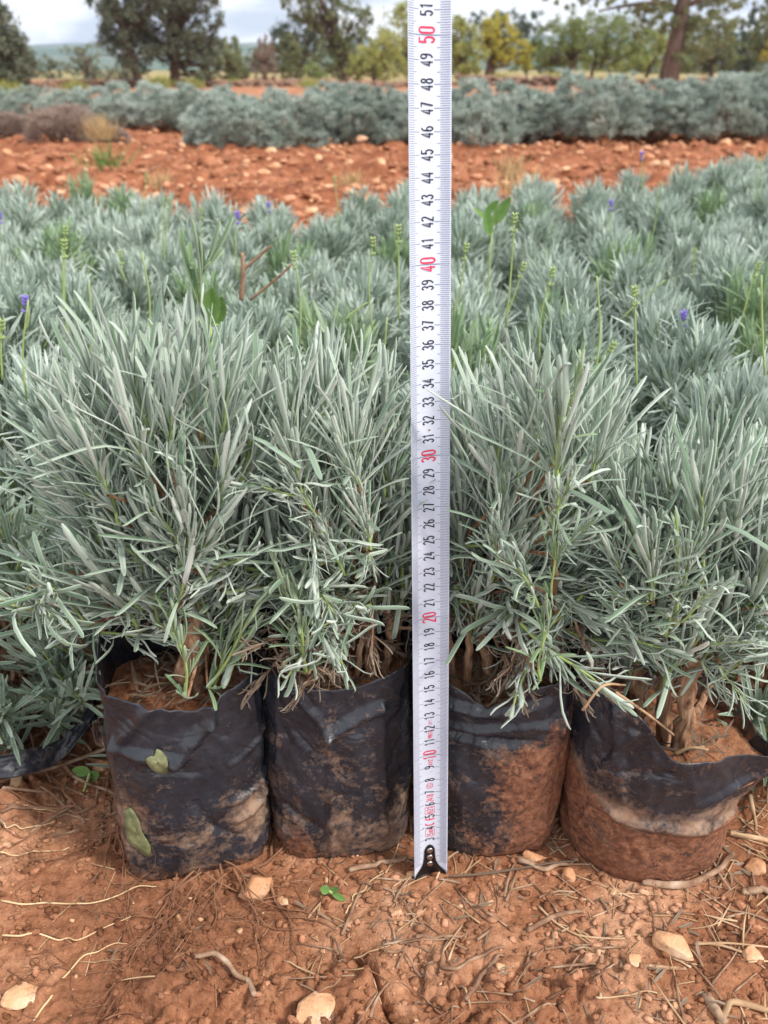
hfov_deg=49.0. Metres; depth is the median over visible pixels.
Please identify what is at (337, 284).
lavender plant
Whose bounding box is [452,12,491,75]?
tree
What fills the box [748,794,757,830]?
twig
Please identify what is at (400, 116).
lavender bush
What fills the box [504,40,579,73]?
shrub
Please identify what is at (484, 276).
lavender plant
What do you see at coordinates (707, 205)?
lavender plant
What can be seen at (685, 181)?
lavender plant
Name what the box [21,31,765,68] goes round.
hills
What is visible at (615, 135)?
lavender bush
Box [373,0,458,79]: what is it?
tree
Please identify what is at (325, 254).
lavender plant
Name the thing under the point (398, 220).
lavender plant
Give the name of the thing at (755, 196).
lavender plant
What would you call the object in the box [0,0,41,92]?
tree
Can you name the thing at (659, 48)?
tree
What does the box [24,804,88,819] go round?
root
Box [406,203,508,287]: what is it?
lavender plant
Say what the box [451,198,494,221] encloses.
lavender plant
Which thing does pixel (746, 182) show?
lavender plant
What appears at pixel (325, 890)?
weed
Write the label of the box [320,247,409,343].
lavender plant
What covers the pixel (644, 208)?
lavender plant
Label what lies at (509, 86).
lavender bush
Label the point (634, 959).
stone
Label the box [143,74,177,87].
grass clump
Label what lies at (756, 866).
stone
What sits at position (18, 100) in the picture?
lavender bush
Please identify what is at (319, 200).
stone
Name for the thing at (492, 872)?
dry stalk
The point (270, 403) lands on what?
lavender plant
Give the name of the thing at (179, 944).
straw litter
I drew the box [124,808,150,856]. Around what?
stuck leaf
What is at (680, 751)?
twig
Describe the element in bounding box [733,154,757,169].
lavender plant
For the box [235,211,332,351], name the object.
lavender plant
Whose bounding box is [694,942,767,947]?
twig
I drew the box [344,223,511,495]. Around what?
lavender plant
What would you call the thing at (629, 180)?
lavender plant
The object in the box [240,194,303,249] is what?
lavender plant
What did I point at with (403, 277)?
lavender plant
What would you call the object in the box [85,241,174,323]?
lavender plant
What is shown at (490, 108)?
lavender bush
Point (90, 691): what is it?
lavender plant
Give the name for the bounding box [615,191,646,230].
lavender plant
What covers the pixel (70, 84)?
grass clump
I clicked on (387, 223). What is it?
lavender plant
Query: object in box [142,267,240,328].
lavender plant
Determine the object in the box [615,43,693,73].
shrub
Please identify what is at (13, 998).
stone
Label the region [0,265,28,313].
lavender plant
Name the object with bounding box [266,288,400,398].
lavender plant
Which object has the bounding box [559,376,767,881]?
potted lavender
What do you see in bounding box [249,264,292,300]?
pruned branch
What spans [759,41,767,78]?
shrub
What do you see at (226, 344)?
lavender plant
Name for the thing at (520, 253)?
lavender plant
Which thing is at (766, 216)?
lavender plant
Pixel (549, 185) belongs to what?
lavender plant
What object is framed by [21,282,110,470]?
lavender plant
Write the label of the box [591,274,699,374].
lavender plant
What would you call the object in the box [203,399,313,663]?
lavender plant
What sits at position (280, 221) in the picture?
lavender plant
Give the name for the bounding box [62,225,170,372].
lavender plant
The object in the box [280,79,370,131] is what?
lavender bush
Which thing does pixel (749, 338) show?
lavender plant
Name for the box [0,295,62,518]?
lavender plant
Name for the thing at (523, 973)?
twig litter
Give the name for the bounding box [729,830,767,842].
twig
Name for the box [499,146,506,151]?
stone
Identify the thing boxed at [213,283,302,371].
lavender plant
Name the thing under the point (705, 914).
straw litter
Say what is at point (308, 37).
tree
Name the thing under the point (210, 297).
weed
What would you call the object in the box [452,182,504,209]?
lavender plant
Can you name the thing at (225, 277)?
lavender plant
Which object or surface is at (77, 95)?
lavender bush
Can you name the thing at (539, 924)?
twig
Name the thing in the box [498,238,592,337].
lavender plant
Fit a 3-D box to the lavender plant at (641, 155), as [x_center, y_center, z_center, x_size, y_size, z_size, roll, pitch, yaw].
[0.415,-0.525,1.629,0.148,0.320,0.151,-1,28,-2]
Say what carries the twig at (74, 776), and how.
on the ground
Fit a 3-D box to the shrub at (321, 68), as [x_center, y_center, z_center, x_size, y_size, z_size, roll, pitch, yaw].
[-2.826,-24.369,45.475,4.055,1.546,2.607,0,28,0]
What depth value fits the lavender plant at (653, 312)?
0.85 m
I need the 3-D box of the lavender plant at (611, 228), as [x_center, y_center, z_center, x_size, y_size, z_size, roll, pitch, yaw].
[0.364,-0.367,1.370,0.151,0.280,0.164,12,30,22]
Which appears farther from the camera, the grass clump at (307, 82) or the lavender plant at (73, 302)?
the grass clump at (307, 82)
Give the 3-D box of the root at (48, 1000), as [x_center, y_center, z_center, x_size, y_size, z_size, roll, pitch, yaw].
[-0.186,0.279,0.506,0.013,0.004,0.067,20,34,33]
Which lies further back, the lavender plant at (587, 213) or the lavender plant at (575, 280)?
the lavender plant at (587, 213)
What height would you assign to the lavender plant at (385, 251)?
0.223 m
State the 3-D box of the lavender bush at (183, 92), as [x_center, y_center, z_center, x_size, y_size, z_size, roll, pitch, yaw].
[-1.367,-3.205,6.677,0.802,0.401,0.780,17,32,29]
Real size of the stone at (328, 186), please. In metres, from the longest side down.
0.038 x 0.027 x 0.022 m
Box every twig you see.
[0,747,105,783]
[29,732,34,747]
[40,827,80,839]
[56,761,113,795]
[63,728,91,750]
[348,855,407,871]
[384,949,422,977]
[415,933,465,939]
[441,946,505,970]
[464,953,505,1000]
[517,855,578,871]
[525,909,582,932]
[537,905,624,939]
[545,943,590,950]
[581,683,625,710]
[595,990,659,998]
[615,691,674,736]
[639,962,686,970]
[642,851,735,888]
[660,745,703,750]
[674,746,707,755]
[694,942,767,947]
[698,941,741,952]
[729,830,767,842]
[741,885,767,895]
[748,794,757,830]
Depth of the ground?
0.55 m
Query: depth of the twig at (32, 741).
0.66 m
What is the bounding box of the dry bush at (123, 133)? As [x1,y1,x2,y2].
[79,125,132,143]
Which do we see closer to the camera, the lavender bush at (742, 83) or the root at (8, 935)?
the root at (8, 935)
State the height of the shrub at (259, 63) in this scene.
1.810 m
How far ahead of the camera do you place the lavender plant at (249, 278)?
1.25 m
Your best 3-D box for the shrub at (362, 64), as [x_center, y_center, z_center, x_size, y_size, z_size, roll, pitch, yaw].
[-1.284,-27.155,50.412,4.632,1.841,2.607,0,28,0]
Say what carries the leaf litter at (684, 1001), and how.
on the ground
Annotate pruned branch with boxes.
[239,253,244,300]
[245,245,270,269]
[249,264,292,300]
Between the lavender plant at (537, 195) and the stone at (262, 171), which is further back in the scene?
the stone at (262, 171)
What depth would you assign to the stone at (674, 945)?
0.52 m
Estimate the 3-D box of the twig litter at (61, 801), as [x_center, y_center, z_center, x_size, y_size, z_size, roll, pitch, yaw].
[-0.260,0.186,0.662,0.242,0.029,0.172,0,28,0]
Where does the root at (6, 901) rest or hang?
on the ground
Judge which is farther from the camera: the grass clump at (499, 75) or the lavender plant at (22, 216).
the grass clump at (499, 75)
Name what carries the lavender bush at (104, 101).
on the ground
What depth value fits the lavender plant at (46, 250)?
1.27 m
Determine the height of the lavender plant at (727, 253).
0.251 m
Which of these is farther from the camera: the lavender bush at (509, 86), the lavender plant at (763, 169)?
the lavender bush at (509, 86)
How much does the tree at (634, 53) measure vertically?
2.027 m
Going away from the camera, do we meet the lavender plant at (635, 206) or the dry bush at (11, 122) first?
the lavender plant at (635, 206)
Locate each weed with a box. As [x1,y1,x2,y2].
[72,766,98,791]
[203,288,225,368]
[320,885,345,900]
[474,197,510,314]
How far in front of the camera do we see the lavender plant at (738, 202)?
1.85 m
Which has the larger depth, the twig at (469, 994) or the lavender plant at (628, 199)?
the lavender plant at (628, 199)
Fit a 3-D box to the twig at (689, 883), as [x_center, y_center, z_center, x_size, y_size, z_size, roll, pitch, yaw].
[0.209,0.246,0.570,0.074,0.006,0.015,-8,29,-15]
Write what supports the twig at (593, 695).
attached to the potted lavender at (520, 480)
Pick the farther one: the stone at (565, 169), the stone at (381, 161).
the stone at (381, 161)
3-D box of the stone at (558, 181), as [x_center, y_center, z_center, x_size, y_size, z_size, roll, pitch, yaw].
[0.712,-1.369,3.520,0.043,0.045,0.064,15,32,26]
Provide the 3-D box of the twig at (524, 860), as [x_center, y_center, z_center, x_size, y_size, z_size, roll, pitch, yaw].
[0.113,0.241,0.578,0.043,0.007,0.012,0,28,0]
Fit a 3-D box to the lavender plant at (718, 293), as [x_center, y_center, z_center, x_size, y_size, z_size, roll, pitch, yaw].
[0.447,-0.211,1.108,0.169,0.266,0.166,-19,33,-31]
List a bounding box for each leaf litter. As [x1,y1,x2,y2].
[0,796,763,1023]
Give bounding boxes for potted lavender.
[0,215,348,880]
[164,312,473,858]
[380,315,702,857]
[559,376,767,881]
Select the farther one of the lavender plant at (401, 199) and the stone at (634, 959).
the lavender plant at (401, 199)
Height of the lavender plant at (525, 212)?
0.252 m
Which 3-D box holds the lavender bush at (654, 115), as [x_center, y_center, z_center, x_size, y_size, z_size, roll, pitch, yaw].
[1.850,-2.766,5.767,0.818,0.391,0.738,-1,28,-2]
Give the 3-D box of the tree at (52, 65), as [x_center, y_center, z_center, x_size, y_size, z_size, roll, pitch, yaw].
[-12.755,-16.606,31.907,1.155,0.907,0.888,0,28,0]
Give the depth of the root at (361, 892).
0.56 m
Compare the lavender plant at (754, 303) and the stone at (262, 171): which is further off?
the stone at (262, 171)
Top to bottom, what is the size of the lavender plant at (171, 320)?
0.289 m
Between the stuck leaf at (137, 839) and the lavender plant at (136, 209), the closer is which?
the stuck leaf at (137, 839)
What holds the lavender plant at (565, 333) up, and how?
on the ground
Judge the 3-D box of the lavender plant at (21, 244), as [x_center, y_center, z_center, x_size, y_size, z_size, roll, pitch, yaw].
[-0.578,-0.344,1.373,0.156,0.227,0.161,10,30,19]
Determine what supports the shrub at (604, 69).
on the ground
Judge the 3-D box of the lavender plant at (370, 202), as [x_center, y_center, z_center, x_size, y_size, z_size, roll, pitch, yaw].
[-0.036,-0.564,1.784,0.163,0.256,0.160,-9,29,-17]
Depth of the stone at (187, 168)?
4.14 m
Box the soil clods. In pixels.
[0,129,767,231]
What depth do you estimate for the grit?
0.54 m
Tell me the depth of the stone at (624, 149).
4.83 m
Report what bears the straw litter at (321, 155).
on the ground
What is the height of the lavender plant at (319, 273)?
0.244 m
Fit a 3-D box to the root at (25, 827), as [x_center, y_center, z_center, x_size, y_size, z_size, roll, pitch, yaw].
[-0.251,0.221,0.597,0.034,0.013,0.005,-11,30,-20]
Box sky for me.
[0,0,767,44]
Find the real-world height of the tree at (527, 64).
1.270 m
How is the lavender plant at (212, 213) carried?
on the ground
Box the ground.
[0,69,767,1023]
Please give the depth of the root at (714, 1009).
0.49 m
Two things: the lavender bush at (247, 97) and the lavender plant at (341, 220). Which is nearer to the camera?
the lavender plant at (341, 220)
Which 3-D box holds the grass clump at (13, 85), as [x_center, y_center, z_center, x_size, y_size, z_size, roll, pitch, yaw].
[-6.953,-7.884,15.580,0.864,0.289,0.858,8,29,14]
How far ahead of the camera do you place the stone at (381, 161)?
4.58 m
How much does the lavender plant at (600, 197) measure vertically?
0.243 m
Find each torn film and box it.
[0,700,96,777]
[92,719,104,748]
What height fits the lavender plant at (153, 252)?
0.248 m
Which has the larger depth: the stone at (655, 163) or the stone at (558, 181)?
the stone at (655, 163)
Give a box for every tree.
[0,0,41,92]
[33,60,63,78]
[57,40,114,79]
[82,0,168,87]
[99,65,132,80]
[121,0,225,86]
[196,34,251,81]
[250,34,278,80]
[266,11,327,78]
[277,32,303,79]
[280,0,375,81]
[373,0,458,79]
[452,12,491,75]
[465,7,545,73]
[473,8,532,75]
[517,38,537,76]
[530,5,610,73]
[543,0,758,86]
[566,7,657,76]
[610,19,694,77]
[680,7,750,77]
[717,4,767,72]
[745,0,767,69]
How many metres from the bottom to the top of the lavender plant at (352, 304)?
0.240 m
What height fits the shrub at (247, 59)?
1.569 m
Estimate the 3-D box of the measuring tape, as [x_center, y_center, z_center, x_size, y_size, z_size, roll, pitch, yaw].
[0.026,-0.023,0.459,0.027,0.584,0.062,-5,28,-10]
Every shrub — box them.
[11,47,56,73]
[222,46,281,72]
[243,46,309,72]
[295,47,363,73]
[300,61,329,79]
[324,43,399,72]
[343,30,407,81]
[402,52,477,73]
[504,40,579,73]
[579,54,630,72]
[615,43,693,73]
[654,53,720,73]
[723,45,766,73]
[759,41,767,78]
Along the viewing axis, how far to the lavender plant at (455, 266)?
1.25 m
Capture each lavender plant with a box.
[0,176,51,220]
[0,189,58,239]
[0,213,23,280]
[0,219,31,248]
[0,229,56,270]
[0,238,103,580]
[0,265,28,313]
[0,265,89,450]
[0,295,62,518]
[0,461,98,765]
[0,475,178,767]
[0,536,36,674]
[1,292,6,312]
[3,250,86,300]
[5,214,101,285]
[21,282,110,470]
[28,228,77,267]
[36,188,83,231]
[42,264,138,344]
[42,265,131,346]
[47,211,94,245]
[56,166,105,216]
[58,192,124,236]
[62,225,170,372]
[69,220,118,297]
[77,206,139,253]
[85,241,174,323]
[97,182,144,220]
[100,184,138,225]
[107,231,195,314]
[109,205,197,302]
[117,249,195,346]
[122,173,160,236]
[123,195,177,235]
[141,252,270,410]
[142,186,193,234]
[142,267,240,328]
[162,197,244,313]
[169,216,214,265]
[172,307,271,397]
[173,183,251,251]
[195,196,246,232]
[196,208,262,308]
[202,219,272,305]
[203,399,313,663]
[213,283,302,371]
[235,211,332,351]
[237,201,296,294]
[237,207,301,259]
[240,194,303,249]
[250,228,325,305]
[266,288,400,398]
[267,236,375,396]
[268,317,387,420]
[273,251,342,318]
[286,176,346,282]
[291,208,361,260]
[293,214,367,286]
[315,261,409,380]
[318,286,409,385]
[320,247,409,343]
[330,182,387,246]
[330,200,376,253]
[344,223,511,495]
[357,199,409,273]
[361,254,409,343]
[366,183,408,242]
[370,227,409,310]
[373,210,406,246]
[381,277,510,388]
[382,376,496,728]
[384,176,408,212]
[393,212,518,435]
[396,182,408,204]
[396,292,503,374]
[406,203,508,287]
[451,187,485,221]
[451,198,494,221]
[451,253,518,343]
[451,257,472,280]
[451,266,525,358]
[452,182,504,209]
[452,195,517,267]
[452,211,518,297]
[492,261,659,444]
[493,230,549,308]
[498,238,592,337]
[499,199,558,258]
[499,205,580,274]
[500,188,567,243]
[503,286,604,368]
[506,247,570,310]
[506,249,626,359]
[508,173,568,224]
[509,186,569,246]
[538,265,638,446]
[556,175,626,252]
[559,196,628,265]
[563,183,622,247]
[564,151,643,248]
[565,206,632,277]
[576,199,639,281]
[580,229,656,299]
[585,339,656,633]
[588,228,679,353]
[590,241,693,360]
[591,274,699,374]
[602,281,736,436]
[610,163,653,214]
[615,188,650,231]
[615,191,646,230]
[617,302,761,466]
[626,187,699,273]
[630,181,691,239]
[639,275,767,653]
[648,180,699,308]
[650,160,716,216]
[651,211,728,275]
[668,228,767,314]
[679,181,717,222]
[679,241,767,317]
[682,247,767,355]
[683,480,767,790]
[691,182,741,228]
[694,160,735,177]
[695,258,767,370]
[696,156,740,213]
[698,211,761,262]
[704,152,761,245]
[709,202,755,246]
[716,166,767,212]
[724,151,759,190]
[726,187,765,217]
[728,260,767,397]
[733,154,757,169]
[734,176,767,247]
[743,220,767,256]
[745,160,767,187]
[747,234,767,270]
[751,154,767,169]
[751,206,767,240]
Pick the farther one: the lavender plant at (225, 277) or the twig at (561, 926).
the lavender plant at (225, 277)
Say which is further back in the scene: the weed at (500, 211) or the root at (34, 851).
the weed at (500, 211)
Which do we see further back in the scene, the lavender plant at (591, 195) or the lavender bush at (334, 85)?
the lavender bush at (334, 85)
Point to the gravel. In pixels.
(380, 188)
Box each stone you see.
[0,982,37,1009]
[1,149,11,155]
[11,175,26,183]
[92,760,108,772]
[147,192,158,200]
[184,165,190,170]
[238,875,273,901]
[256,169,270,175]
[265,147,275,153]
[268,162,280,168]
[276,896,287,905]
[296,991,334,1023]
[305,207,317,215]
[311,194,321,202]
[315,154,321,161]
[324,184,333,189]
[344,187,352,193]
[357,135,367,141]
[378,158,384,163]
[406,871,414,880]
[496,963,504,971]
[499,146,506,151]
[523,850,546,861]
[550,178,559,189]
[562,166,569,172]
[562,867,575,881]
[617,146,627,153]
[627,953,640,966]
[647,160,659,167]
[652,930,693,960]
[660,160,669,169]
[667,168,682,176]
[673,1002,678,1008]
[718,138,730,145]
[742,944,764,959]
[744,857,765,875]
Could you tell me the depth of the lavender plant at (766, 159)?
2.40 m
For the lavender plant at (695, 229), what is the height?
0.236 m
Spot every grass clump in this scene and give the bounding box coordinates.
[0,77,29,92]
[57,79,87,89]
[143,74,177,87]
[176,77,206,87]
[294,76,321,87]
[489,71,521,81]
[534,71,559,76]
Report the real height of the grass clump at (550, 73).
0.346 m
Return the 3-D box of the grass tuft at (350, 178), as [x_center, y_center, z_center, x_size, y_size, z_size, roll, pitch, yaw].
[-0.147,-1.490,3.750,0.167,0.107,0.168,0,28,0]
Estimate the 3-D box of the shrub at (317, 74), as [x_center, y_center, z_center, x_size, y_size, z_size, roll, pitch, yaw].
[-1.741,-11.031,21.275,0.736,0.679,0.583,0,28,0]
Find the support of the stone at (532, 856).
on the ground
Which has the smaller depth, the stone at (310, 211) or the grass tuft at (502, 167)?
the stone at (310, 211)
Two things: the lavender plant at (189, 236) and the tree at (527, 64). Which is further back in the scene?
the tree at (527, 64)
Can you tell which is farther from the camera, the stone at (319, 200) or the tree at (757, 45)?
the tree at (757, 45)
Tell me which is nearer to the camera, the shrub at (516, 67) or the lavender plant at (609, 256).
the lavender plant at (609, 256)
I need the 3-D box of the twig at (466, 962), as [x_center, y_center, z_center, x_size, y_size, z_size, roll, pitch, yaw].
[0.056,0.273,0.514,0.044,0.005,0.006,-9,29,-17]
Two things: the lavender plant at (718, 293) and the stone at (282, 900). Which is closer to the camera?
the stone at (282, 900)
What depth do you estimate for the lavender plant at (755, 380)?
0.70 m
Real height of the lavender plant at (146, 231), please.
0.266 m
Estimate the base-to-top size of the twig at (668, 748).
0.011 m
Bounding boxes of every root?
[0,844,97,855]
[1,885,156,904]
[2,917,129,940]
[3,820,57,828]
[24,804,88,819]
[33,942,126,1020]
[195,950,256,996]
[345,872,383,913]
[701,992,728,1023]
[716,998,767,1023]
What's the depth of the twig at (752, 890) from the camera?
0.56 m
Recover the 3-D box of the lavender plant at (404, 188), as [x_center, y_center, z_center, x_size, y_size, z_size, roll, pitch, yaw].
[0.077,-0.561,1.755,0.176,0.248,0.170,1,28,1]
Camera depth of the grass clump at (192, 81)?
18.68 m
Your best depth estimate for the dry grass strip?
20.85 m
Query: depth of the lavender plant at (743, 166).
2.18 m
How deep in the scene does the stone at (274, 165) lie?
4.51 m
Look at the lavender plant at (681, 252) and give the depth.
1.35 m
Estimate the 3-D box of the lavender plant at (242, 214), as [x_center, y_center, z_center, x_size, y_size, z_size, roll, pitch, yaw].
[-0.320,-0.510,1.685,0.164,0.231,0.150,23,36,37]
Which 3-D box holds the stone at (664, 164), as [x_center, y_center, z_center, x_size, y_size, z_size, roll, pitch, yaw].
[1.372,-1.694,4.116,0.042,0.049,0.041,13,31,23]
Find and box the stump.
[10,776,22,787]
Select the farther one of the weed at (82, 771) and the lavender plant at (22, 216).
the lavender plant at (22, 216)
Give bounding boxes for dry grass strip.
[454,74,717,85]
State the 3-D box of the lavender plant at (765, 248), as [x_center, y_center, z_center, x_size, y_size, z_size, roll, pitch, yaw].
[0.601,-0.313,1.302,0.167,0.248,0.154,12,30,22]
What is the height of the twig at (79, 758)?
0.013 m
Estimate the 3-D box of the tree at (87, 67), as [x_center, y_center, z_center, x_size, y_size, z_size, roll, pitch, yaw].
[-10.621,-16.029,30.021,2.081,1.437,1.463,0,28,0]
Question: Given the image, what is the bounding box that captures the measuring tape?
[407,0,451,879]
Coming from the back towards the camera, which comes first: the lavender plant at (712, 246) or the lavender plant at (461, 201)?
the lavender plant at (461, 201)
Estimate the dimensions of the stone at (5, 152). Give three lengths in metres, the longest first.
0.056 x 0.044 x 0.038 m
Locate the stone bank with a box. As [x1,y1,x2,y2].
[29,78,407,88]
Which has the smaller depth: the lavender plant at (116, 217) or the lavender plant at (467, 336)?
the lavender plant at (467, 336)
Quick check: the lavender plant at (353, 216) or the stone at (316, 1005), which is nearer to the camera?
the stone at (316, 1005)
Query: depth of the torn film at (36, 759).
0.63 m
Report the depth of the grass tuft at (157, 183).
3.65 m
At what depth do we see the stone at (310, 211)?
2.94 m
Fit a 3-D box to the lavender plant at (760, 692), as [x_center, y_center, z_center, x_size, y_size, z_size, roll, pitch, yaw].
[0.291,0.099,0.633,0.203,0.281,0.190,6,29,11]
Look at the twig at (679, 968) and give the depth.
0.51 m
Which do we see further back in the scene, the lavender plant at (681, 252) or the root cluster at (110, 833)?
the lavender plant at (681, 252)
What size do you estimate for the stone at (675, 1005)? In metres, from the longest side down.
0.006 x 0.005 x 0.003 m
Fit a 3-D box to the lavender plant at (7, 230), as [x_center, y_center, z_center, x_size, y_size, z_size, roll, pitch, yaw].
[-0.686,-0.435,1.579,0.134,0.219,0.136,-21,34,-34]
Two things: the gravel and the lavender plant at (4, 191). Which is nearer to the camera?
the lavender plant at (4, 191)
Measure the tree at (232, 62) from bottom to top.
1.351 m
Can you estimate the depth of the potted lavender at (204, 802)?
0.47 m
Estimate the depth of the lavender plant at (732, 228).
1.43 m
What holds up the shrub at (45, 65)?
on the ground
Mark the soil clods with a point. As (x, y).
(61, 182)
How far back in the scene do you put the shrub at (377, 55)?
20.19 m
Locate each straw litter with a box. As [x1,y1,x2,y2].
[0,140,740,220]
[0,848,377,1023]
[550,786,767,953]
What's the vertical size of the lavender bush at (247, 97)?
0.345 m
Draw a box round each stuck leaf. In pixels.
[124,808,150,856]
[146,749,167,773]
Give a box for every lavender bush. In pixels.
[0,84,60,116]
[0,87,28,110]
[32,85,113,114]
[87,79,160,127]
[117,79,200,129]
[160,81,239,130]
[175,88,299,148]
[230,92,298,133]
[241,85,356,149]
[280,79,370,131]
[294,82,408,144]
[355,86,485,143]
[451,75,545,147]
[481,78,551,121]
[501,83,598,139]
[539,67,654,139]
[592,87,674,138]
[598,77,717,139]
[653,69,767,141]
[698,69,767,137]
[715,62,767,136]
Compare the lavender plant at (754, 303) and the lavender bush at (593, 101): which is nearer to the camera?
the lavender plant at (754, 303)
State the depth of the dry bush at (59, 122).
5.60 m
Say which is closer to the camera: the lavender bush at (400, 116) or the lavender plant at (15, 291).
the lavender plant at (15, 291)
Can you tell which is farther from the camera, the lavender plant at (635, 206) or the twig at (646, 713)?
the lavender plant at (635, 206)
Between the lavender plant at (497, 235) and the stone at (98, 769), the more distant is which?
the lavender plant at (497, 235)
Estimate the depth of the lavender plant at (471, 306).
0.90 m
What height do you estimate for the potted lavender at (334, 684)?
0.374 m
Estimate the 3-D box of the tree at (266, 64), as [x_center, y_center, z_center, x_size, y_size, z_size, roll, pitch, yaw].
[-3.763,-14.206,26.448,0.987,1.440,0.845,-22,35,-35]
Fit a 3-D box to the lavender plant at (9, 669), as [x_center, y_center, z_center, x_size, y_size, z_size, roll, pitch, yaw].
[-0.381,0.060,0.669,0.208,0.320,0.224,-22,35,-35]
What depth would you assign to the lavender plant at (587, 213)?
1.54 m
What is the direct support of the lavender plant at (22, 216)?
on the ground
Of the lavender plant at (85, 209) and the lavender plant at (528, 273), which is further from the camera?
the lavender plant at (85, 209)
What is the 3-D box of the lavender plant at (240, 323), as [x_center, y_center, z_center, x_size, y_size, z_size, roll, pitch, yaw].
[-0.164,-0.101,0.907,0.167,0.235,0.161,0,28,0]
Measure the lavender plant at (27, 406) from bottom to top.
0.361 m
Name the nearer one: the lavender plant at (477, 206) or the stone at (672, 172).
the lavender plant at (477, 206)
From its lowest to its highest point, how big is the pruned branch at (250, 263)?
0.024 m
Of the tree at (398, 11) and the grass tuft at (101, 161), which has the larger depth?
the tree at (398, 11)
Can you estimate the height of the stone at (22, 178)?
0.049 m
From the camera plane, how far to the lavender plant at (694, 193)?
1.84 m
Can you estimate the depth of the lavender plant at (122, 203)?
1.72 m
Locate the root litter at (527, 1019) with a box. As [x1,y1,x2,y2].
[7,847,765,1023]
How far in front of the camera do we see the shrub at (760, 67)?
45.75 m
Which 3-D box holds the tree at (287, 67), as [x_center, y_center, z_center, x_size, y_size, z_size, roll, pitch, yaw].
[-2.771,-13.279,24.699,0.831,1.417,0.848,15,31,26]
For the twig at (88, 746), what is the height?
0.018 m
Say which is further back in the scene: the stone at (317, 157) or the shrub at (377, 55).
the shrub at (377, 55)
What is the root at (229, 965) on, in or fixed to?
on the ground
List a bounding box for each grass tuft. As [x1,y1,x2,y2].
[68,138,141,170]
[75,112,130,140]
[139,167,178,189]
[333,167,369,186]
[492,148,533,177]
[493,160,553,199]
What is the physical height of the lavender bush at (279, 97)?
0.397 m
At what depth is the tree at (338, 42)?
21.57 m
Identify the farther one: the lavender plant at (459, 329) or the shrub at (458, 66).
the shrub at (458, 66)
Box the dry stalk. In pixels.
[449,860,574,876]
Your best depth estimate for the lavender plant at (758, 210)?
1.71 m
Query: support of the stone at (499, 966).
on the ground
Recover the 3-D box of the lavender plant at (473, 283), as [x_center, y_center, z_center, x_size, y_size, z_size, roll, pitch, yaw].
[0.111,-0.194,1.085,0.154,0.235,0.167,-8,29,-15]
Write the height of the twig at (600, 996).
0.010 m
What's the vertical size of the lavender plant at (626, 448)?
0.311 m
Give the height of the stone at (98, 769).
0.009 m
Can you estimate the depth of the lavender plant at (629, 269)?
1.04 m
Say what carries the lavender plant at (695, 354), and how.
on the ground
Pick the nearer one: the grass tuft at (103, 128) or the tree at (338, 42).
the grass tuft at (103, 128)
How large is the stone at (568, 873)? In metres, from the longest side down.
0.010 x 0.010 x 0.009 m
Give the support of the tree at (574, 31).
on the ground
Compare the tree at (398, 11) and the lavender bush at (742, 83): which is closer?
the lavender bush at (742, 83)
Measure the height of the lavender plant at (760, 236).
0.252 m
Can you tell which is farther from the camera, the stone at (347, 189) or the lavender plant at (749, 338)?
the stone at (347, 189)
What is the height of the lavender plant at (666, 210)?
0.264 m
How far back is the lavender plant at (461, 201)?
1.72 m
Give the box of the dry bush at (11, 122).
[0,109,31,138]
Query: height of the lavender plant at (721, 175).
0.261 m
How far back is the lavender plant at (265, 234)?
1.46 m
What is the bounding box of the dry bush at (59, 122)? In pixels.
[18,102,111,142]
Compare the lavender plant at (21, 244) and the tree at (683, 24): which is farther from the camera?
the tree at (683, 24)
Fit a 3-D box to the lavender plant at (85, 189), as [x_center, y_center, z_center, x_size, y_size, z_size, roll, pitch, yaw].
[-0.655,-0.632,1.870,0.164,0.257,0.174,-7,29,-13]
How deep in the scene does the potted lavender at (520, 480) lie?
0.50 m
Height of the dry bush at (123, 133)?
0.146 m
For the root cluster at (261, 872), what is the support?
on the ground
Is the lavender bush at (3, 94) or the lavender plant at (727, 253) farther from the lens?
the lavender bush at (3, 94)
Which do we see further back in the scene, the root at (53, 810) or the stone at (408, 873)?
the root at (53, 810)
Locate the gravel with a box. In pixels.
[5,131,758,225]
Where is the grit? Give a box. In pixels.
[10,795,759,1023]
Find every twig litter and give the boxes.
[0,707,118,843]
[289,794,767,1023]
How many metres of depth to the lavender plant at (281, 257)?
1.24 m
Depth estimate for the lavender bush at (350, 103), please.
5.41 m
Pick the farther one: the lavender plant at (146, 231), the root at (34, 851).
the lavender plant at (146, 231)
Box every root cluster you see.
[0,700,156,906]
[8,808,354,1023]
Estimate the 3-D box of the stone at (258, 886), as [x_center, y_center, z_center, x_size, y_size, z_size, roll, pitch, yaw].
[-0.086,0.249,0.560,0.025,0.017,0.018,-13,30,-33]
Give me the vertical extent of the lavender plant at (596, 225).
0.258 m
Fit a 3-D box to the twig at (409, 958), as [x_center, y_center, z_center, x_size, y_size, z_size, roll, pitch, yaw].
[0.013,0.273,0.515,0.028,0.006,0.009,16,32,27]
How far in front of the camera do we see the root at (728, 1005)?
0.49 m
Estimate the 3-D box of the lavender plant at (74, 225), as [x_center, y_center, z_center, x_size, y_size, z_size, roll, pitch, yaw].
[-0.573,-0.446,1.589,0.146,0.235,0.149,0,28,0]
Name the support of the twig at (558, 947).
on the ground

